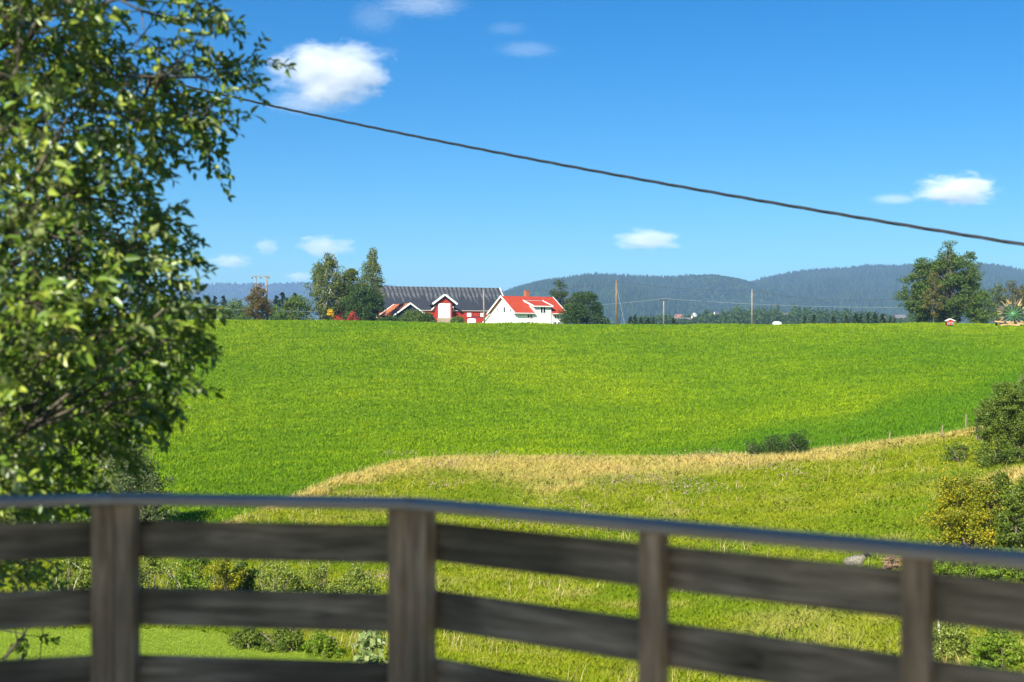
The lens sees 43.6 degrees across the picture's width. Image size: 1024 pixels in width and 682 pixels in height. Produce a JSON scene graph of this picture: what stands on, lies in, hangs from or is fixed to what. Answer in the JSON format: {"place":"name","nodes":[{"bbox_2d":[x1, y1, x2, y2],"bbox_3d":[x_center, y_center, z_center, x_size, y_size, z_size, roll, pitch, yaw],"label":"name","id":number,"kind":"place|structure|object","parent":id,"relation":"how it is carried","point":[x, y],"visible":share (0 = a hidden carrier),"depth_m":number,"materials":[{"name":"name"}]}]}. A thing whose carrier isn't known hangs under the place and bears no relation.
{"place":"outdoors","nodes":[
{"label":"outdoors","id":0,"kind":"place"},
{"bbox_2d":[2,285,319,319],"bbox_3d":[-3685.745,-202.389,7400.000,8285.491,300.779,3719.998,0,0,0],"label":"hill","id":1,"kind":"structure","parent":0,"point":[240,289],"depth_m":7365.81,"materials":[{"name":"green plant"}]},
{"bbox_2d":[1,281,394,319],"bbox_3d":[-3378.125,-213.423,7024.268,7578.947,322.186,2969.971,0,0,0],"label":"hillside forest","id":2,"kind":"object","parent":1,"relation":"on","point":[289,288],"visible":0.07,"depth_m":7302.87,"materials":[{"name":"plant"}]},
{"bbox_2d":[0,493,1023,681],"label":"railing","id":3,"kind":"object","parent":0,"point":[115,539],"visible":1,"depth_m":3.94,"materials":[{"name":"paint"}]},
{"bbox_2d":[0,319,1023,681],"bbox_3d":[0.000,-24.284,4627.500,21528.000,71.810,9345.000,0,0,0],"label":"ground","id":4,"kind":"structure","parent":0,"point":[228,482],"depth_m":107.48,"materials":[{"name":"green plant"}]},
{"bbox_2d":[12,565,39,584],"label":"scrub willow","id":5,"kind":"object","parent":4,"relation":"on","point":[30,569],"visible":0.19,"depth_m":53.07,"materials":[{"name":"green plant"}]},
{"bbox_2d":[42,559,90,589],"bbox_3d":[-16.269,8.732,47.370,2.110,2.255,2.526,0,0,-22],"label":"scrub willow","id":6,"kind":"object","parent":4,"relation":"on","point":[77,574],"visible":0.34,"depth_m":47.12,"materials":[{"name":"green plant"}]},
{"bbox_2d":[80,429,183,520],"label":"willow shrub","id":7,"kind":"object","parent":4,"relation":"on","point":[128,483],"visible":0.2,"depth_m":69.94,"materials":[{"name":"green plant"}]},
{"bbox_2d":[0,0,296,658],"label":"willow tree","id":8,"kind":"object","parent":4,"relation":"on","point":[44,305],"visible":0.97,"depth_m":8.33,"materials":[{"name":"green plant"}]},
{"bbox_2d":[140,472,172,520],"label":"willow shrub","id":9,"kind":"object","parent":4,"relation":"on","point":[152,509],"visible":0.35,"depth_m":69.83,"materials":[{"name":"green plant"}]},
{"bbox_2d":[140,558,179,587],"bbox_3d":[-13.713,8.985,48.180,2.428,2.286,2.554,0,0,0],"label":"scrub willow","id":10,"kind":"object","parent":4,"relation":"on","point":[148,570],"visible":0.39,"depth_m":48.20,"materials":[{"name":"green plant"}]},
{"bbox_2d":[0,627,352,660],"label":"lawn grass","id":11,"kind":"structure","parent":4,"relation":"on","point":[66,649],"depth_m":36.11,"materials":[{"name":"green plant"}]},
{"bbox_2d":[166,559,220,588],"bbox_3d":[-12.059,9.096,48.801,2.088,2.332,2.190,0,0,0],"label":"scrub willow","id":12,"kind":"object","parent":4,"relation":"on","point":[191,582],"visible":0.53,"depth_m":48.62,"materials":[{"name":"green plant"}]},
{"bbox_2d":[185,303,206,319],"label":"wood tree","id":13,"kind":"object","parent":4,"relation":"on","point":[192,317],"visible":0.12,"depth_m":379.43,"materials":[{"name":"green plant"}]},
{"bbox_2d":[199,302,219,319],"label":"wood tree","id":14,"kind":"object","parent":4,"relation":"on","point":[210,307],"visible":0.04,"depth_m":382.89,"materials":[{"name":"green plant"}]},
{"bbox_2d":[211,296,220,310],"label":"spruce tree","id":15,"kind":"object","parent":4,"relation":"on","point":[213,301],"visible":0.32,"depth_m":409.63,"materials":[{"name":"green plant"}]},
{"bbox_2d":[219,295,226,307],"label":"spruce tree","id":16,"kind":"object","parent":4,"relation":"on","point":[223,300],"visible":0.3,"depth_m":411.74,"materials":[{"name":"green plant"}]},
{"bbox_2d":[201,559,245,589],"bbox_3d":[-11.005,9.173,48.479,2.078,2.209,1.946,0,0,28],"label":"scrub willow","id":17,"kind":"object","parent":4,"relation":"on","point":[222,569],"visible":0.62,"depth_m":48.31,"materials":[{"name":"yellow plant"}]},
{"bbox_2d":[213,306,243,319],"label":"wood tree","id":18,"kind":"object","parent":4,"relation":"on","point":[227,316],"visible":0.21,"depth_m":371.54,"materials":[{"name":"green plant"}]},
{"bbox_2d":[222,298,243,316],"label":"wood tree","id":19,"kind":"object","parent":4,"relation":"on","point":[233,305],"visible":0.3,"depth_m":379.29,"materials":[{"name":"green plant"}]},
{"bbox_2d":[233,303,253,319],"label":"wood tree","id":20,"kind":"object","parent":4,"relation":"on","point":[246,317],"visible":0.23,"depth_m":376.58,"materials":[{"name":"green plant"}]},
{"bbox_2d":[228,560,260,589],"bbox_3d":[-10.365,9.217,49.720,1.370,2.401,1.257,0,0,0],"label":"scrub willow","id":21,"kind":"object","parent":4,"relation":"on","point":[249,580],"visible":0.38,"depth_m":49.54,"materials":[{"name":"green plant"}]},
{"bbox_2d":[225,628,269,650],"bbox_3d":[-7.601,8.593,37.032,1.455,1.066,1.324,0,0,0],"label":"lawn edge shrub","id":22,"kind":"object","parent":4,"relation":"on","point":[242,638],"visible":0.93,"depth_m":36.89,"materials":[{"name":"green plant"}]},
{"bbox_2d":[242,283,273,319],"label":"russet tree","id":23,"kind":"object","parent":4,"relation":"on","point":[256,300],"visible":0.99,"depth_m":268.30,"materials":[{"name":"brown plant"}]},
{"bbox_2d":[252,276,269,319],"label":"double power pole","id":24,"kind":"object","parent":4,"relation":"on","point":[266,290],"visible":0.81,"depth_m":271.80,"materials":[{"name":"grey wood"}]},
{"bbox_2d":[261,303,279,319],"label":"wood tree","id":25,"kind":"object","parent":4,"relation":"on","point":[275,308],"visible":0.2,"depth_m":368.97,"materials":[{"name":"green plant"}]},
{"bbox_2d":[271,295,280,311],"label":"spruce tree","id":26,"kind":"object","parent":4,"relation":"on","point":[276,297],"visible":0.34,"depth_m":401.73,"materials":[{"name":"green plant"}]},
{"bbox_2d":[255,629,304,652],"bbox_3d":[-6.629,8.587,36.818,1.484,1.120,1.622,0,0,0],"label":"lawn edge shrub","id":27,"kind":"object","parent":4,"relation":"on","point":[286,640],"visible":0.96,"depth_m":36.61,"materials":[{"name":"green plant"}]},
{"bbox_2d":[246,561,316,591],"bbox_3d":[-8.991,9.283,49.364,2.627,2.371,2.864,0,0,-42],"label":"scrub willow","id":28,"kind":"object","parent":4,"relation":"on","point":[289,573],"visible":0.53,"depth_m":49.27,"materials":[{"name":"green plant"}]},
{"bbox_2d":[277,292,285,311],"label":"spruce tree","id":29,"kind":"object","parent":4,"relation":"on","point":[283,296],"visible":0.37,"depth_m":399.83,"materials":[{"name":"green plant"}]},
{"bbox_2d":[272,307,292,319],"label":"wood tree","id":30,"kind":"object","parent":4,"relation":"on","point":[279,312],"visible":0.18,"depth_m":365.14,"materials":[{"name":"green plant"}]},
{"bbox_2d":[277,294,321,319],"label":"leafy bush","id":31,"kind":"object","parent":4,"relation":"on","point":[297,302],"visible":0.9,"depth_m":278.88,"materials":[{"name":"green plant"}]},
{"bbox_2d":[285,561,348,591],"bbox_3d":[-7.730,9.540,50.037,2.957,2.172,2.362,0,0,0],"label":"scrub willow","id":32,"kind":"object","parent":4,"relation":"on","point":[323,570],"visible":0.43,"depth_m":49.89,"materials":[{"name":"green plant"}]},
{"bbox_2d":[300,630,345,658],"bbox_3d":[-5.284,8.561,35.893,1.279,1.099,1.208,0,0,0],"label":"lawn edge shrub","id":33,"kind":"object","parent":4,"relation":"on","point":[316,643],"visible":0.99,"depth_m":35.83,"materials":[{"name":"green plant"}]},
{"bbox_2d":[300,252,352,319],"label":"birch tree","id":34,"kind":"object","parent":4,"relation":"on","point":[321,275],"visible":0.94,"depth_m":281.49,"materials":[{"name":"green plant"}]},
{"bbox_2d":[327,309,333,317],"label":"yellow sapling","id":35,"kind":"object","parent":4,"relation":"on","point":[330,311],"visible":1,"depth_m":271.61,"materials":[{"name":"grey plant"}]},
{"bbox_2d":[335,268,362,319],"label":"birch tree","id":36,"kind":"object","parent":4,"relation":"on","point":[353,277],"visible":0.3,"depth_m":285.01,"materials":[{"name":"green plant"}]},
{"bbox_2d":[347,311,357,319],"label":"red shrub","id":37,"kind":"object","parent":4,"relation":"on","point":[352,314],"visible":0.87,"depth_m":269.62,"materials":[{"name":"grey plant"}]},
{"bbox_2d":[329,565,382,592],"bbox_3d":[-6.184,9.763,50.505,2.270,1.916,2.360,0,0,34],"label":"scrub willow","id":38,"kind":"object","parent":4,"relation":"on","point":[351,583],"visible":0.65,"depth_m":50.30,"materials":[{"name":"green plant"}]},
{"bbox_2d":[336,284,384,320],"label":"dark tree","id":39,"kind":"object","parent":4,"relation":"on","point":[361,293],"visible":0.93,"depth_m":276.81,"materials":[{"name":"green plant"}]},
{"bbox_2d":[351,632,387,661],"bbox_3d":[-3.726,8.190,33.559,1.074,1.401,1.106,0,0,15],"label":"broadleaf plant","id":40,"kind":"object","parent":4,"relation":"on","point":[367,642],"visible":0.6,"depth_m":33.49,"materials":[{"name":"green plant"}]},
{"bbox_2d":[358,247,386,314],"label":"birch tree","id":41,"kind":"object","parent":4,"relation":"on","point":[372,277],"visible":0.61,"depth_m":282.33,"materials":[{"name":"green plant"}]},
{"bbox_2d":[364,294,384,320],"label":"dark tree","id":42,"kind":"object","parent":4,"relation":"on","point":[375,315],"visible":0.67,"depth_m":278.28,"materials":[{"name":"green plant"}]},
{"bbox_2d":[376,314,399,320],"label":"garden bush","id":43,"kind":"object","parent":4,"relation":"on","point":[391,318],"visible":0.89,"depth_m":272.81,"materials":[{"name":"green plant"}]},
{"bbox_2d":[379,302,421,320],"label":"tiled shed","id":44,"kind":"structure","parent":4,"relation":"on","point":[396,309],"depth_m":290.91,"materials":[{"name":"orange tile"}]},
{"bbox_2d":[400,307,428,321],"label":"garden bush","id":45,"kind":"object","parent":4,"relation":"on","point":[411,314],"visible":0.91,"depth_m":273.18,"materials":[{"name":"green plant"}]},
{"bbox_2d":[334,285,502,322],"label":"barn","id":46,"kind":"structure","parent":4,"relation":"on","point":[444,304],"depth_m":334.15,"materials":[{"name":"metal"}]},
{"bbox_2d":[16,447,825,591],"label":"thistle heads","id":47,"kind":"object","parent":4,"relation":"on","point":[442,464],"visible":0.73,"depth_m":82.45,"materials":[{"name":"plant"}]},
{"bbox_2d":[418,312,436,321],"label":"garden bush","id":48,"kind":"object","parent":4,"relation":"on","point":[426,316],"visible":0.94,"depth_m":272.81,"materials":[{"name":"green plant"}]},
{"bbox_2d":[450,316,466,322],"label":"garden bush","id":49,"kind":"object","parent":4,"relation":"on","point":[457,319],"visible":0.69,"depth_m":299.18,"materials":[{"name":"green plant"}]},
{"bbox_2d":[467,318,475,323],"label":"hay bale","id":50,"kind":"object","parent":4,"relation":"on","point":[471,320],"visible":0.63,"depth_m":261.32},
{"bbox_2d":[483,290,484,322],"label":"power pole","id":51,"kind":"object","parent":4,"relation":"on","point":[483,308],"visible":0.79,"depth_m":279.86,"materials":[{"name":"grey wood"}]},
{"bbox_2d":[0,426,1023,681],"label":"rough grass","id":52,"kind":"structure","parent":4,"relation":"on","point":[582,594],"depth_m":71.25,"materials":[{"name":"plant"}]},
{"bbox_2d":[482,290,564,323],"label":"farmhouse","id":53,"kind":"object","parent":4,"relation":"on","point":[526,308],"visible":0.73,"depth_m":285.44,"materials":[{"name":"white paint"}]},
{"bbox_2d":[549,279,568,308],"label":"pine tree","id":54,"kind":"object","parent":4,"relation":"on","point":[555,294],"visible":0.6,"depth_m":317.39,"materials":[{"name":"green plant"}]},
{"bbox_2d":[557,290,610,323],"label":"round bush","id":55,"kind":"object","parent":4,"relation":"on","point":[576,312],"visible":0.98,"depth_m":277.31,"materials":[{"name":"green plant"}]},
{"bbox_2d":[614,280,618,323],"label":"power pole","id":56,"kind":"object","parent":4,"relation":"on","point":[616,281],"visible":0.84,"depth_m":271.88,"materials":[{"name":"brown wood"}]},
{"bbox_2d":[501,282,609,291],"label":"power line","id":57,"kind":"object","parent":56,"relation":"attached to","point":[542,290],"visible":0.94,"depth_m":308.27,"materials":[{"name":"metal"}]},
{"bbox_2d":[751,289,752,323],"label":"power pole","id":58,"kind":"object","parent":4,"relation":"on","point":[751,306],"visible":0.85,"depth_m":271.89,"materials":[{"name":"grey wood"}]},
{"bbox_2d":[755,291,912,299],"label":"power line","id":59,"kind":"object","parent":58,"relation":"attached to","point":[822,299],"visible":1,"depth_m":271.26,"materials":[{"name":"metal"}]},
{"bbox_2d":[743,438,765,455],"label":"bank bush","id":60,"kind":"object","parent":4,"relation":"on","point":[754,448],"visible":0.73,"depth_m":91.04,"materials":[{"name":"green plant"}]},
{"bbox_2d":[758,434,791,455],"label":"bank bush","id":61,"kind":"object","parent":4,"relation":"on","point":[769,447],"visible":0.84,"depth_m":90.48,"materials":[{"name":"green plant"}]},
{"bbox_2d":[628,303,944,324],"bbox_3d":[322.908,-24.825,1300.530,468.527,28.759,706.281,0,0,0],"label":"valley wood","id":62,"kind":"object","parent":4,"relation":"on","point":[764,316],"visible":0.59,"depth_m":979.48,"materials":[{"name":"green plant"}]},
{"bbox_2d":[782,429,811,454],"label":"bank bush","id":63,"kind":"object","parent":4,"relation":"on","point":[802,444],"visible":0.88,"depth_m":89.69,"materials":[{"name":"green plant"}]},
{"bbox_2d":[852,313,857,322],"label":"spruce tree","id":64,"kind":"object","parent":4,"relation":"on","point":[856,317],"visible":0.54,"depth_m":315.90,"materials":[{"name":"green plant"}]},
{"bbox_2d":[843,554,870,564],"bbox_3d":[14.074,9.030,52.205,1.114,0.825,0.410,0,0,12],"label":"grey boulder","id":65,"kind":"object","parent":4,"relation":"on","point":[858,559],"visible":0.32,"depth_m":52.05,"materials":[{"name":"grey stone"}]},
{"bbox_2d":[864,312,872,323],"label":"spruce tree","id":66,"kind":"object","parent":4,"relation":"on","point":[868,318],"visible":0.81,"depth_m":303.90,"materials":[{"name":"green plant"}]},
{"bbox_2d":[871,313,878,322],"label":"spruce tree","id":67,"kind":"object","parent":4,"relation":"on","point":[875,318],"visible":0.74,"depth_m":307.78,"materials":[{"name":"green plant"}]},
{"bbox_2d":[880,313,887,323],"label":"spruce tree","id":68,"kind":"object","parent":4,"relation":"on","point":[883,320],"visible":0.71,"depth_m":311.92,"materials":[{"name":"green plant"}]},
{"bbox_2d":[881,556,900,567],"bbox_3d":[15.195,8.872,51.278,0.914,1.127,1.112,0,0,0],"label":"brush heap","id":69,"kind":"object","parent":4,"relation":"on","point":[890,562],"visible":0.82,"depth_m":51.08,"materials":[{"name":"brown plant"}]},
{"bbox_2d":[893,315,906,318],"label":"barn","id":70,"kind":"structure","parent":4,"relation":"on","point":[900,316],"depth_m":1398.17,"materials":[{"name":"white"}]},
{"bbox_2d":[892,257,940,322],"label":"aspen tree","id":71,"kind":"object","parent":4,"relation":"on","point":[915,308],"visible":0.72,"depth_m":269.03,"materials":[{"name":"green plant"}]},
{"bbox_2d":[920,270,944,322],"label":"tree","id":72,"kind":"object","parent":4,"relation":"on","point":[931,295],"visible":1,"depth_m":261.85,"materials":[{"name":"green plant"}]},
{"bbox_2d":[934,561,963,574],"bbox_3d":[15.576,8.168,45.874,1.595,1.498,1.514,0,0,42],"label":"hedge bush","id":73,"kind":"object","parent":4,"relation":"on","point":[944,567],"visible":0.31,"depth_m":45.54,"materials":[{"name":"green plant"}]},
{"bbox_2d":[944,319,954,326],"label":"playhouse","id":74,"kind":"object","parent":4,"relation":"on","point":[949,322],"visible":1,"depth_m":243.88,"materials":[{"name":"red wood"}]},
{"bbox_2d":[918,240,982,322],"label":"aspen tree","id":75,"kind":"object","parent":4,"relation":"on","point":[945,267],"visible":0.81,"depth_m":266.08,"materials":[{"name":"green plant"}]},
{"bbox_2d":[938,440,969,461],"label":"bush","id":76,"kind":"object","parent":4,"relation":"on","point":[959,455],"visible":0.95,"depth_m":77.36,"materials":[{"name":"green plant"}]},
{"bbox_2d":[934,623,976,662],"bbox_3d":[11.603,7.895,33.901,1.698,1.550,2.049,0,0,0],"label":"nettle clump","id":77,"kind":"object","parent":4,"relation":"on","point":[950,642],"visible":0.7,"depth_m":33.45,"materials":[{"name":"green plant"}]},
{"bbox_2d":[916,462,1022,547],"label":"golden bush","id":78,"kind":"object","parent":4,"relation":"on","point":[962,509],"visible":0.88,"depth_m":50.03,"materials":[{"name":"yellow plant"}]},
{"bbox_2d":[954,563,990,577],"bbox_3d":[16.101,7.898,44.470,1.578,1.512,1.428,0,0,-35],"label":"hedge bush","id":79,"kind":"object","parent":4,"relation":"on","point":[973,570],"visible":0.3,"depth_m":44.26,"materials":[{"name":"green plant"}]},
{"bbox_2d":[964,251,983,317],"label":"aspen tree","id":80,"kind":"object","parent":4,"relation":"on","point":[973,258],"visible":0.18,"depth_m":271.40,"materials":[{"name":"green plant"}]},
{"bbox_2d":[958,286,1000,323],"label":"tree","id":81,"kind":"object","parent":4,"relation":"on","point":[982,316],"visible":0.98,"depth_m":265.10,"materials":[{"name":"green plant"}]},
{"bbox_2d":[976,409,983,440],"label":"tall bush","id":82,"kind":"object","parent":4,"relation":"on","point":[979,428],"visible":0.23,"depth_m":82.43,"materials":[{"name":"green plant"}]},
{"bbox_2d":[964,469,1022,543],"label":"golden bush","id":83,"kind":"object","parent":4,"relation":"on","point":[1006,486],"visible":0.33,"depth_m":50.12,"materials":[{"name":"green plant"}]},
{"bbox_2d":[966,380,1023,465],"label":"tall bush","id":84,"kind":"object","parent":4,"relation":"on","point":[987,410],"visible":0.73,"depth_m":72.25,"materials":[{"name":"green plant"}]},
{"bbox_2d":[967,629,1023,669],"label":"nettle clump","id":85,"kind":"object","parent":4,"relation":"on","point":[994,643],"visible":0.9,"depth_m":31.43,"materials":[{"name":"green plant"}]},
{"bbox_2d":[982,282,1013,322],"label":"tree","id":86,"kind":"object","parent":4,"relation":"on","point":[997,290],"visible":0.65,"depth_m":285.34,"materials":[{"name":"green plant"}]},
{"bbox_2d":[977,543,1022,580],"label":"hedge bush","id":87,"kind":"object","parent":4,"relation":"on","point":[1001,573],"visible":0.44,"depth_m":42.93,"materials":[{"name":"green plant"}]},
{"bbox_2d":[994,476,1023,550],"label":"golden bush","id":88,"kind":"object","parent":4,"relation":"on","point":[1015,504],"visible":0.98,"depth_m":47.64,"materials":[{"name":"green plant"}]},
{"bbox_2d":[994,298,1023,325],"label":"hay rake","id":89,"kind":"object","parent":4,"relation":"on","point":[1013,314],"visible":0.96,"depth_m":243.96,"materials":[{"name":"metal"}]},
{"bbox_2d":[995,367,1023,461],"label":"tall bush","id":90,"kind":"object","parent":4,"relation":"on","point":[1017,399],"visible":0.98,"depth_m":70.59,"materials":[{"name":"green plant"}]},
{"bbox_2d":[999,280,1023,322],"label":"tree","id":91,"kind":"object","parent":4,"relation":"on","point":[1018,293],"visible":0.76,"depth_m":284.69,"materials":[{"name":"green plant"}]},
{"bbox_2d":[1013,568,1023,580],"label":"hedge bush","id":92,"kind":"object","parent":4,"relation":"on","point":[1021,575],"visible":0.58,"depth_m":41.80,"materials":[{"name":"green plant"}]},
{"bbox_3d":[10.200,2.317,8.520,0.279,4.613,0.272,0,0,0],"label":"service pole","id":93,"kind":"object","parent":4,"relation":"on","visible":0},
{"bbox_2d":[63,55,1023,245],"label":"service cable","id":94,"kind":"object","parent":93,"relation":"attached to","point":[725,194],"visible":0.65,"depth_m":14.98,"materials":[{"name":"black rubber"}]},
{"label":"power pole","id":95,"kind":"object","parent":4,"relation":"on","visible":0},
{"bbox_2d":[664,298,908,307],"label":"power line","id":96,"kind":"object","parent":95,"relation":"attached to","point":[791,305],"visible":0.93,"depth_m":276.96,"materials":[{"name":"metal"}]},
{"bbox_2d":[0,0,1023,291],"label":"sky","id":97,"kind":"structure","parent":0,"point":[901,111],"materials":[{"name":"blue"}]},
{"bbox_2d":[569,287,685,323],"bbox_3d":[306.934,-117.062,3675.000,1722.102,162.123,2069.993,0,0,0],"label":"hill","id":98,"kind":"structure","parent":0,"point":[612,323],"depth_m":2650.83,"materials":[{"name":"green plant"}]},
{"bbox_2d":[502,272,832,322],"bbox_3d":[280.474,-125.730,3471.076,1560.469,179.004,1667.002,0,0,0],"label":"hillside forest","id":99,"kind":"object","parent":98,"relation":"on","point":[736,293],"visible":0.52,"depth_m":3287.77,"materials":[{"name":"plant"}]},
{"bbox_2d":[788,271,994,323],"bbox_3d":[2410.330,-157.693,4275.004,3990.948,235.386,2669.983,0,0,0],"label":"hill","id":100,"kind":"structure","parent":0,"point":[882,305],"depth_m":3564.24,"materials":[{"name":"green plant"}]},
{"bbox_2d":[750,261,1023,322],"bbox_3d":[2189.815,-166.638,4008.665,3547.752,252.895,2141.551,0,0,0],"label":"hillside forest","id":101,"kind":"object","parent":100,"relation":"on","point":[854,293],"visible":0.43,"depth_m":3863.26,"materials":[{"name":"plant"}]}
]}

